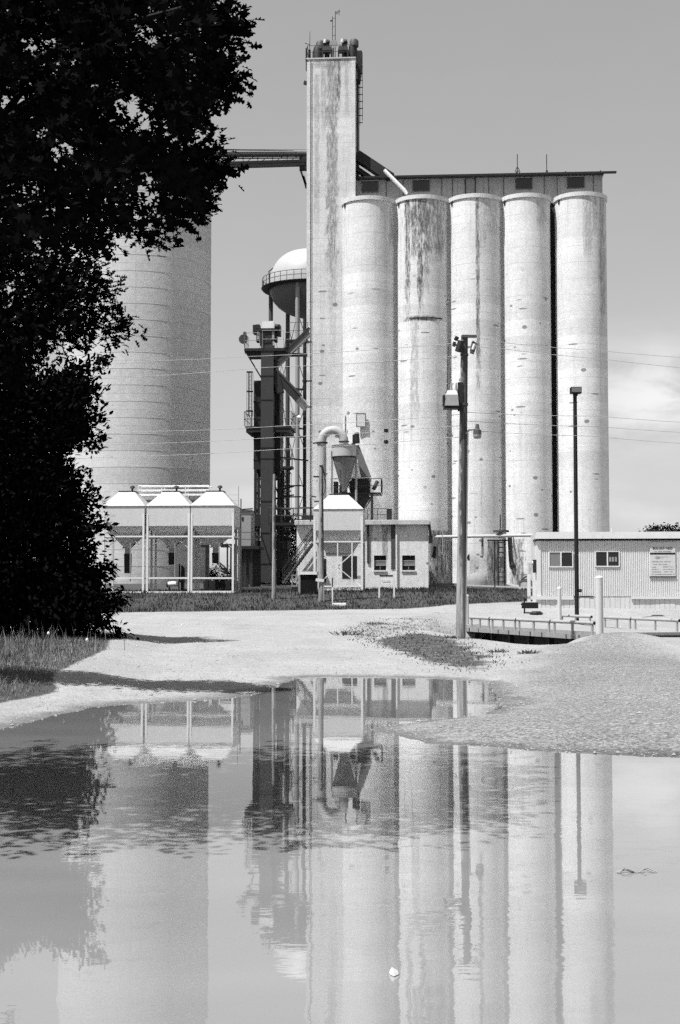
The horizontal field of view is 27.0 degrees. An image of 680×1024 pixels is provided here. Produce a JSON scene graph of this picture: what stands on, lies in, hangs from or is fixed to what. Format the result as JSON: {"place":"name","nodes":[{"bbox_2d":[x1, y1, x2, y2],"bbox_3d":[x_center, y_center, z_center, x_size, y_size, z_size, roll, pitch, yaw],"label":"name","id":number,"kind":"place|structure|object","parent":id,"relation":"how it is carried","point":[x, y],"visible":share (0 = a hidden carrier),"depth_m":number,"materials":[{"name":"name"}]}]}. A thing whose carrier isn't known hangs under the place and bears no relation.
{"place":"outdoors","nodes":[
{"label":"outdoors","id":0,"kind":"place"},
{"bbox_2d":[0,630,113,702],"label":"tall grass","id":1,"kind":"structure","parent":0,"point":[18,665],"depth_m":34.18,"materials":[{"name":"grey plant"}]},
{"bbox_2d":[234,510,263,586],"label":"control shed","id":2,"kind":"structure","parent":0,"point":[248,532],"depth_m":96.04,"materials":[{"name":"metal"}]},
{"bbox_2d":[242,550,260,586],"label":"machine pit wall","id":3,"kind":"structure","parent":2,"relation":"attached to","point":[256,582],"depth_m":97.11,"materials":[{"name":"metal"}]},
{"bbox_2d":[261,248,306,582],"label":"water tower","id":4,"kind":"structure","parent":0,"point":[285,288],"depth_m":197.69,"materials":[{"name":"metal"}]},
{"bbox_2d":[59,586,532,612],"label":"lawn grass","id":5,"kind":"structure","parent":0,"point":[383,589],"depth_m":78.23,"materials":[{"name":"grey plant"}]},
{"bbox_2d":[378,575,394,597],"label":"lawn sign","id":6,"kind":"object","parent":5,"relation":"on","point":[386,579],"visible":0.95,"depth_m":78.86,"materials":[{"name":"white paint"}]},
{"bbox_2d":[0,677,679,1023],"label":"water","id":7,"kind":"structure","parent":0,"point":[311,850],"depth_m":9.77,"materials":[{"name":"grey liquid"}]},
{"bbox_2d":[617,867,656,873],"bbox_3d":[2.013,2.433,9.630,0.282,0.035,0.065,0,-3,-6],"label":"floating twig","id":8,"kind":"object","parent":7,"relation":"on","point":[633,871],"visible":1,"depth_m":9.62,"materials":[{"name":"wood"}]},
{"bbox_2d":[0,583,679,758],"bbox_3d":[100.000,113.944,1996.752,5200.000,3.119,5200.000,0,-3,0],"label":"ground","id":9,"kind":"structure","parent":0,"point":[288,631],"depth_m":34.08,"materials":[{"name":"grey gravel"}]},
{"bbox_2d":[0,622,124,655],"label":"tall grass stalks","id":10,"kind":"object","parent":9,"relation":"on","point":[34,642],"depth_m":37.54,"materials":[{"name":"grey plant"}]},
{"bbox_2d":[0,345,139,639],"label":"leafy tree","id":11,"kind":"object","parent":9,"relation":"on","point":[47,579],"visible":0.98,"depth_m":43.09,"materials":[{"name":"black plant"}]},
{"bbox_2d":[0,218,147,392],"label":"oak tree","id":12,"kind":"object","parent":9,"relation":"on","point":[32,320],"visible":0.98,"depth_m":25.60,"materials":[{"name":"black plant"}]},
{"bbox_2d":[102,485,152,592],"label":"hopper bin","id":13,"kind":"object","parent":9,"relation":"on","point":[126,511],"visible":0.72,"depth_m":82.21,"materials":[{"name":"metal"}]},
{"bbox_2d":[0,0,264,268],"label":"oak tree","id":14,"kind":"object","parent":9,"relation":"on","point":[63,102],"visible":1,"depth_m":11.11,"materials":[{"name":"black plant"}]},
{"bbox_2d":[64,172,212,583],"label":"grain bin","id":15,"kind":"object","parent":9,"relation":"on","point":[166,299],"visible":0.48,"depth_m":103.79,"materials":[{"name":"concrete"}]},
{"bbox_2d":[181,148,306,188],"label":"conveyor bridge","id":16,"kind":"structure","parent":15,"relation":"on","point":[300,162],"depth_m":107.71,"materials":[{"name":"metal"}]},
{"bbox_2d":[146,485,196,592],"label":"hopper bin","id":17,"kind":"object","parent":9,"relation":"on","point":[168,522],"visible":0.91,"depth_m":81.88,"materials":[{"name":"metal"}]},
{"bbox_2d":[138,485,238,505],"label":"bin catwalk","id":18,"kind":"object","parent":17,"relation":"attached to","point":[185,491],"visible":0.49,"depth_m":84.59,"materials":[{"name":"white paint"}]},
{"bbox_2d":[166,564,184,590],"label":"aeration blower","id":19,"kind":"object","parent":9,"relation":"on","point":[180,584],"visible":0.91,"depth_m":86.28,"materials":[{"name":"white paint"}]},
{"bbox_2d":[190,485,240,592],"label":"hopper bin","id":20,"kind":"object","parent":9,"relation":"on","point":[215,520],"visible":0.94,"depth_m":81.49,"materials":[{"name":"metal"}]},
{"bbox_2d":[234,499,241,590],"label":"riser pipes","id":21,"kind":"object","parent":20,"relation":"attached to","point":[236,553],"visible":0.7,"depth_m":83.02,"materials":[{"name":"metal"}]},
{"bbox_2d":[201,544,237,589],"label":"transfer conveyor","id":22,"kind":"object","parent":9,"relation":"on","point":[224,585],"visible":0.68,"depth_m":88.20,"materials":[{"name":"metal"}]},
{"bbox_2d":[209,564,229,580],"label":"leafy tree","id":23,"kind":"object","parent":9,"relation":"on","point":[212,573],"visible":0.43,"depth_m":109.60,"materials":[{"name":"grey plant"}]},
{"bbox_2d":[200,585,297,589],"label":"yard apron","id":24,"kind":"object","parent":9,"relation":"on","point":[280,587],"depth_m":91.70,"materials":[{"name":"concrete"}]},
{"bbox_2d":[282,528,312,583],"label":"steel stair","id":25,"kind":"object","parent":24,"relation":"on","point":[299,561],"visible":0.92,"depth_m":93.89,"materials":[{"name":"grey metal"}]},
{"bbox_2d":[272,474,275,598],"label":"wooden pole","id":26,"kind":"object","parent":9,"relation":"on","point":[274,543],"visible":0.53,"depth_m":77.45,"materials":[{"name":"grey wood"}]},
{"bbox_2d":[244,371,307,584],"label":"grain dryer","id":27,"kind":"object","parent":9,"relation":"on","point":[283,546],"visible":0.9,"depth_m":100.97,"materials":[{"name":"metal"}]},
{"bbox_2d":[244,321,308,581],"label":"bucket elevator","id":28,"kind":"object","parent":9,"relation":"on","point":[267,333],"visible":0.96,"depth_m":100.12,"materials":[{"name":"metal"}]},
{"bbox_2d":[239,332,247,353],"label":"work lamp","id":29,"kind":"object","parent":28,"relation":"attached to","point":[241,338],"visible":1,"depth_m":100.88,"materials":[{"name":"metal"}]},
{"bbox_2d":[274,367,308,410],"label":"falling duct","id":30,"kind":"object","parent":28,"relation":"attached to","point":[282,383],"visible":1,"depth_m":100.47,"materials":[{"name":"metal"}]},
{"bbox_2d":[274,327,310,367],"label":"rising duct","id":31,"kind":"object","parent":28,"relation":"attached to","point":[293,346],"visible":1,"depth_m":100.94,"materials":[{"name":"metal"}]},
{"bbox_2d":[266,556,296,583],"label":"leafy tree","id":32,"kind":"object","parent":9,"relation":"on","point":[293,565],"visible":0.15,"depth_m":103.56,"materials":[{"name":"black plant"}]},
{"bbox_2d":[276,513,301,582],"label":"leafy tree","id":33,"kind":"object","parent":9,"relation":"on","point":[293,547],"visible":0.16,"depth_m":111.38,"materials":[{"name":"black plant"}]},
{"bbox_2d":[291,571,297,590],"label":"valve stand","id":34,"kind":"object","parent":9,"relation":"on","point":[294,587],"visible":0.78,"depth_m":83.86,"materials":[{"name":"metal"}]},
{"bbox_2d":[302,318,311,514],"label":"standpipe","id":35,"kind":"object","parent":9,"relation":"on","point":[304,380],"visible":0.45,"depth_m":103.44,"materials":[{"name":"metal"}]},
{"bbox_2d":[298,572,318,593],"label":"ribbed bin","id":36,"kind":"object","parent":9,"relation":"on","point":[307,582],"visible":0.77,"depth_m":80.42,"materials":[{"name":"black metal"}]},
{"bbox_2d":[310,465,327,601],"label":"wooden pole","id":37,"kind":"object","parent":9,"relation":"on","point":[320,579],"visible":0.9,"depth_m":76.95,"materials":[{"name":"grey wood"}]},
{"bbox_2d":[305,44,362,514],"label":"head tower","id":38,"kind":"structure","parent":9,"relation":"on","point":[333,94],"depth_m":107.26,"materials":[{"name":"concrete"}]},
{"bbox_2d":[312,40,324,57],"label":"roof fan","id":39,"kind":"object","parent":38,"relation":"on","point":[317,52],"visible":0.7,"depth_m":109.78},
{"bbox_2d":[322,46,331,57],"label":"roof conveyor","id":40,"kind":"object","parent":38,"relation":"on","point":[326,48],"visible":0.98,"depth_m":109.00,"materials":[{"name":"metal"}]},
{"bbox_2d":[329,40,337,56],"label":"satellite dish","id":41,"kind":"object","parent":38,"relation":"on","point":[333,43],"visible":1,"depth_m":108.64,"materials":[{"name":"metal"}]},
{"bbox_2d":[330,11,339,56],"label":"antenna mast","id":42,"kind":"object","parent":38,"relation":"on","point":[335,30],"visible":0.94,"depth_m":109.50,"materials":[{"name":"metal"}]},
{"bbox_2d":[338,46,348,56],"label":"roof conveyor","id":43,"kind":"object","parent":38,"relation":"on","point":[342,48],"visible":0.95,"depth_m":108.91,"materials":[{"name":"metal"}]},
{"bbox_2d":[348,38,358,60],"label":"roof fan","id":44,"kind":"object","parent":38,"relation":"on","point":[352,49],"visible":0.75,"depth_m":109.65},
{"bbox_2d":[356,150,393,181],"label":"enclosed chute","id":45,"kind":"object","parent":38,"relation":"attached to","point":[369,164],"visible":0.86,"depth_m":108.21,"materials":[{"name":"metal"}]},
{"bbox_2d":[313,489,364,590],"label":"hopper bin","id":46,"kind":"object","parent":9,"relation":"on","point":[344,524],"visible":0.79,"depth_m":88.16,"materials":[{"name":"metal"}]},
{"bbox_2d":[330,630,373,635],"bbox_3d":[0.340,4.128,48.489,1.734,0.199,0.898,0,-3,0],"label":"weed tuft","id":47,"kind":"object","parent":9,"relation":"on","point":[349,633],"visible":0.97,"depth_m":48.51,"materials":[{"name":"grey plant"}]},
{"bbox_2d":[294,507,432,588],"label":"work house","id":48,"kind":"structure","parent":9,"relation":"on","point":[399,549],"depth_m":94.90,"materials":[{"name":"concrete"}]},
{"bbox_2d":[268,508,312,560],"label":"link walkway","id":49,"kind":"structure","parent":48,"relation":"attached to","point":[284,524],"depth_m":96.72,"materials":[{"name":"metal"}]},
{"bbox_2d":[313,426,356,504],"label":"dust collector","id":50,"kind":"object","parent":48,"relation":"on","point":[343,457],"visible":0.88,"depth_m":97.28,"materials":[{"name":"metal"}]},
{"bbox_2d":[342,556,356,577],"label":"doorway","id":51,"kind":"structure","parent":48,"relation":"in","point":[346,565],"depth_m":94.98,"materials":[{"name":"metal"}]},
{"bbox_2d":[333,477,382,519],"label":"cleaner platform","id":52,"kind":"structure","parent":48,"relation":"on","point":[364,492],"depth_m":98.25,"materials":[{"name":"metal"}]},
{"bbox_2d":[351,432,371,481],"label":"sloping duct","id":53,"kind":"object","parent":52,"relation":"attached to","point":[363,469],"visible":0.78,"depth_m":98.66,"materials":[{"name":"metal"}]},
{"bbox_2d":[373,556,386,571],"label":"window","id":54,"kind":"structure","parent":48,"relation":"in","point":[379,561],"depth_m":95.00,"materials":[{"name":"black glass"}]},
{"bbox_2d":[401,555,415,571],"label":"window","id":55,"kind":"structure","parent":48,"relation":"in","point":[408,562],"depth_m":94.86,"materials":[{"name":"black glass"}]},
{"bbox_2d":[341,195,394,519],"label":"concrete silo","id":56,"kind":"object","parent":9,"relation":"on","point":[368,277],"visible":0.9,"depth_m":105.26,"materials":[{"name":"concrete"}]},
{"bbox_2d":[356,413,365,426],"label":"wall panel","id":57,"kind":"structure","parent":56,"relation":"attached to","point":[360,419],"depth_m":104.38,"materials":[{"name":"white metal"}]},
{"bbox_2d":[394,204,396,519],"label":"silo web","id":58,"kind":"object","parent":9,"relation":"on","point":[395,362],"visible":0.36,"depth_m":106.12,"materials":[{"name":"concrete"}]},
{"bbox_2d":[395,194,448,582],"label":"concrete silo","id":59,"kind":"object","parent":9,"relation":"on","point":[422,468],"visible":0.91,"depth_m":104.88,"materials":[{"name":"concrete"}]},
{"bbox_2d":[383,169,407,194],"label":"spout pipe","id":60,"kind":"object","parent":59,"relation":"on","point":[394,180],"visible":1,"depth_m":106.60,"materials":[{"name":"white metal"}]},
{"bbox_2d":[356,171,616,203],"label":"roof gallery","id":61,"kind":"object","parent":59,"relation":"on","point":[552,185],"visible":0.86,"depth_m":107.58,"materials":[{"name":"metal"}]},
{"bbox_2d":[362,181,378,192],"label":"window","id":62,"kind":"structure","parent":61,"relation":"in","point":[370,186],"depth_m":108.23,"materials":[{"name":"black glass"}]},
{"bbox_2d":[412,180,429,191],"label":"window","id":63,"kind":"structure","parent":61,"relation":"in","point":[420,185],"depth_m":107.97,"materials":[{"name":"black glass"}]},
{"bbox_2d":[466,178,474,193],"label":"door","id":64,"kind":"structure","parent":61,"relation":"in","point":[470,183],"depth_m":107.71,"materials":[{"name":"grey metal"}]},
{"bbox_2d":[515,178,531,189],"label":"window","id":65,"kind":"structure","parent":61,"relation":"in","point":[520,183],"depth_m":107.42,"materials":[{"name":"black glass"}]},
{"bbox_2d":[567,177,584,188],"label":"window","id":66,"kind":"structure","parent":61,"relation":"in","point":[572,182],"depth_m":107.15,"materials":[{"name":"black glass"}]},
{"bbox_2d":[334,618,529,672],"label":"weeds","id":67,"kind":"object","parent":9,"relation":"on","point":[429,643],"visible":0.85,"depth_m":43.19,"materials":[{"name":"grey plant"}]},
{"bbox_2d":[447,203,450,582],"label":"silo web","id":68,"kind":"object","parent":9,"relation":"on","point":[449,380],"visible":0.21,"depth_m":105.74,"materials":[{"name":"concrete"}]},
{"bbox_2d":[442,335,481,638],"bbox_3d":[4.054,-0.573,46.969,1.278,10.693,0.622,0,-3,0],"label":"utility pole","id":69,"kind":"object","parent":9,"relation":"on","point":[452,399],"visible":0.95,"depth_m":46.99,"materials":[{"name":"grey wood"}]},
{"bbox_2d":[45,343,452,367],"bbox_3d":[-6.833,-5.562,52.221,23.487,0.410,0.715,-1,-4,22],"label":"power line","id":70,"kind":"object","parent":69,"relation":"attached to","point":[275,355],"visible":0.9,"depth_m":50.56,"materials":[{"name":"metal"}]},
{"bbox_2d":[99,356,452,378],"bbox_3d":[-6.695,-5.064,52.446,23.529,0.288,1.262,-1,-4,22],"label":"power line","id":71,"kind":"object","parent":69,"relation":"attached to","point":[285,366],"visible":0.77,"depth_m":50.80,"materials":[{"name":"metal"}]},
{"bbox_2d":[100,414,459,433],"bbox_3d":[-6.603,-3.043,52.385,23.595,0.298,1.378,-1,-4,22],"label":"power line","id":72,"kind":"object","parent":69,"relation":"attached to","point":[288,425],"visible":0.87,"depth_m":50.03,"materials":[{"name":"metal"}]},
{"bbox_2d":[467,412,672,421],"bbox_3d":[10.445,-3.295,50.868,14.488,0.360,0.245,2,-4,-29],"label":"power line","id":73,"kind":"object","parent":69,"relation":"attached to","point":[556,415],"visible":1,"depth_m":49.15,"materials":[{"name":"metal"}]},
{"bbox_2d":[470,421,679,432],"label":"power line","id":74,"kind":"object","parent":69,"relation":"attached to","point":[561,425],"visible":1,"depth_m":49.95,"materials":[{"name":"metal"}]},
{"bbox_2d":[470,430,679,443],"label":"power line","id":75,"kind":"object","parent":69,"relation":"attached to","point":[572,435],"visible":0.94,"depth_m":49.71,"materials":[{"name":"metal"}]},
{"bbox_2d":[476,346,679,367],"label":"power line","id":76,"kind":"object","parent":69,"relation":"attached to","point":[581,357],"visible":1,"depth_m":49.84,"materials":[{"name":"metal"}]},
{"bbox_2d":[478,337,679,357],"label":"power line","id":77,"kind":"object","parent":69,"relation":"attached to","point":[580,349],"visible":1,"depth_m":50.10,"materials":[{"name":"metal"}]},
{"bbox_2d":[448,193,502,582],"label":"concrete silo","id":78,"kind":"object","parent":9,"relation":"on","point":[475,266],"visible":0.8,"depth_m":104.62,"materials":[{"name":"concrete"}]},
{"bbox_2d":[448,585,531,588],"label":"silo apron","id":79,"kind":"object","parent":9,"relation":"on","point":[495,586],"visible":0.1,"depth_m":97.47,"materials":[{"name":"concrete"}]},
{"bbox_2d":[467,573,487,584],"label":"concrete mound","id":80,"kind":"object","parent":79,"relation":"on","point":[476,579],"visible":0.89,"depth_m":98.94,"materials":[{"name":"white concrete"}]},
{"bbox_2d":[487,540,507,586],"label":"pipe stand","id":81,"kind":"object","parent":9,"relation":"on","point":[502,562],"visible":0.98,"depth_m":97.53,"materials":[{"name":"metal"}]},
{"bbox_2d":[431,514,531,564],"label":"aeration pipe","id":82,"kind":"object","parent":81,"relation":"on","point":[499,534],"visible":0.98,"depth_m":97.87,"materials":[{"name":"metal"}]},
{"bbox_2d":[500,202,504,582],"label":"silo web","id":83,"kind":"object","parent":9,"relation":"on","point":[502,376],"visible":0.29,"depth_m":105.51,"materials":[{"name":"concrete"}]},
{"bbox_2d":[519,575,531,586],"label":"concrete mound","id":84,"kind":"object","parent":9,"relation":"on","point":[523,582],"visible":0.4,"depth_m":98.00,"materials":[{"name":"white concrete"}]},
{"bbox_2d":[501,193,552,584],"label":"concrete silo","id":85,"kind":"object","parent":9,"relation":"on","point":[527,374],"visible":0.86,"depth_m":104.44,"materials":[{"name":"concrete"}]},
{"bbox_2d":[521,598,537,612],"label":"box grill","id":86,"kind":"object","parent":9,"relation":"on","point":[524,604],"visible":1,"depth_m":65.64,"materials":[{"name":"black metal"}]},
{"bbox_2d":[517,649,541,653],"bbox_3d":[5.245,3.817,38.721,0.808,0.147,0.335,1,-3,-9],"label":"weed tuft","id":87,"kind":"object","parent":9,"relation":"on","point":[529,652],"visible":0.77,"depth_m":38.67,"materials":[{"name":"grey plant"}]},
{"bbox_2d":[550,203,556,531],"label":"silo web","id":88,"kind":"object","parent":9,"relation":"on","point":[553,357],"visible":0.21,"depth_m":106.63,"materials":[{"name":"concrete"}]},
{"bbox_2d":[557,587,561,623],"bbox_3d":[9.498,4.178,61.362,0.183,1.888,0.183,0,-3,0],"label":"bollard","id":89,"kind":"object","parent":9,"relation":"on","point":[559,612],"visible":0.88,"depth_m":61.31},
{"bbox_2d":[466,624,679,644],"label":"weighbridge","id":90,"kind":"object","parent":9,"relation":"on","point":[541,637],"visible":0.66,"depth_m":53.52,"materials":[{"name":"concrete"}]},
{"bbox_2d":[469,616,489,632],"bbox_3d":[5.710,4.583,57.870,0.124,0.636,2.122,1,-3,-16],"label":"pipe guard rail","id":91,"kind":"object","parent":90,"relation":"on","point":[471,618],"visible":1,"depth_m":57.84,"materials":[{"name":"white metal"}]},
{"bbox_2d":[489,617,515,634],"bbox_3d":[6.397,4.451,55.544,0.124,0.636,2.538,1,-3,-16],"label":"pipe guard rail","id":92,"kind":"object","parent":90,"relation":"on","point":[502,619],"visible":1,"depth_m":55.51,"materials":[{"name":"white metal"}]},
{"bbox_2d":[516,618,550,636],"bbox_3d":[7.208,4.296,52.799,0.124,0.636,3.016,1,-3,-16],"label":"pipe guard rail","id":93,"kind":"object","parent":90,"relation":"on","point":[533,621],"visible":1,"depth_m":52.76,"materials":[{"name":"white metal"}]},
{"bbox_2d":[550,620,595,638],"bbox_3d":[8.141,4.117,49.639,0.124,0.636,3.391,1,-3,-16],"label":"pipe guard rail","id":94,"kind":"object","parent":90,"relation":"on","point":[572,623],"visible":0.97,"depth_m":49.60,"materials":[{"name":"white metal"}]},
{"bbox_2d":[562,614,592,625],"bbox_3d":[10.142,4.743,61.049,0.124,0.636,3.511,1,-3,-13],"label":"pipe guard rail","id":95,"kind":"object","parent":90,"relation":"on","point":[575,617],"visible":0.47,"depth_m":60.74,"materials":[{"name":"white metal"}]},
{"bbox_2d":[603,616,630,628],"bbox_3d":[11.103,4.504,56.830,0.124,0.636,2.751,1,-3,-13],"label":"pipe guard rail","id":96,"kind":"object","parent":90,"relation":"on","point":[617,618],"visible":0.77,"depth_m":56.79,"materials":[{"name":"white metal"}]},
{"bbox_2d":[631,617,679,631],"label":"pipe guard rail","id":97,"kind":"object","parent":90,"relation":"on","point":[655,619],"visible":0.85,"depth_m":53.39,"materials":[{"name":"white metal"}]},
{"bbox_2d":[570,387,581,620],"bbox_3d":[10.412,-0.240,62.338,0.467,10.543,0.450,0,-3,0],"label":"lamp post","id":98,"kind":"object","parent":9,"relation":"on","point":[575,391],"visible":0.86,"depth_m":62.28,"materials":[{"name":"black metal"}]},
{"bbox_2d":[553,191,609,531],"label":"concrete silo","id":99,"kind":"object","parent":9,"relation":"on","point":[580,272],"visible":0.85,"depth_m":104.19,"materials":[{"name":"concrete"}]},
{"bbox_2d":[595,576,603,633],"bbox_3d":[8.633,3.272,47.191,0.266,2.289,0.266,0,-3,0],"label":"bollard","id":100,"kind":"object","parent":9,"relation":"on","point":[599,601],"visible":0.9,"depth_m":47.10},
{"bbox_2d":[527,532,679,608],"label":"office trailer","id":101,"kind":"object","parent":9,"relation":"on","point":[619,562],"visible":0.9,"depth_m":67.72,"materials":[{"name":"metal"}]},
{"bbox_2d":[649,542,675,576],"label":"notice board","id":102,"kind":"object","parent":101,"relation":"attached to","point":[662,559],"visible":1,"depth_m":67.52,"materials":[{"name":"metal"}]},
{"bbox_2d":[638,522,679,531],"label":"leafy tree","id":103,"kind":"object","parent":9,"relation":"on","point":[668,528],"visible":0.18,"depth_m":149.66,"materials":[{"name":"grey plant"}]},
{"bbox_2d":[0,0,679,582],"label":"sky","id":104,"kind":"structure","parent":0,"point":[450,86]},
{"bbox_3d":[1.602,-2.827,49.239,0.150,0.140,0.143,0,-3,0],"label":"line insulator","id":105,"kind":"object","parent":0,"visible":0},
{"bbox_2d":[103,426,453,444],"bbox_3d":[-6.561,-2.621,52.413,23.616,0.132,1.488,-1,-4,22],"label":"power line","id":106,"kind":"object","parent":105,"relation":"attached to","point":[275,437],"visible":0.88,"depth_m":51.29,"materials":[{"name":"metal"}]},
{"bbox_3d":[1.601,-2.435,49.217,0.150,0.140,0.143,0,-3,0],"label":"line insulator","id":107,"kind":"object","parent":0,"visible":0},
{"bbox_2d":[79,437,457,458],"bbox_3d":[-6.557,-2.172,52.387,23.605,0.253,1.488,-1,-4,22],"label":"power line","id":108,"kind":"object","parent":107,"relation":"attached to","point":[276,449],"visible":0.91,"depth_m":51.21,"materials":[{"name":"metal"}]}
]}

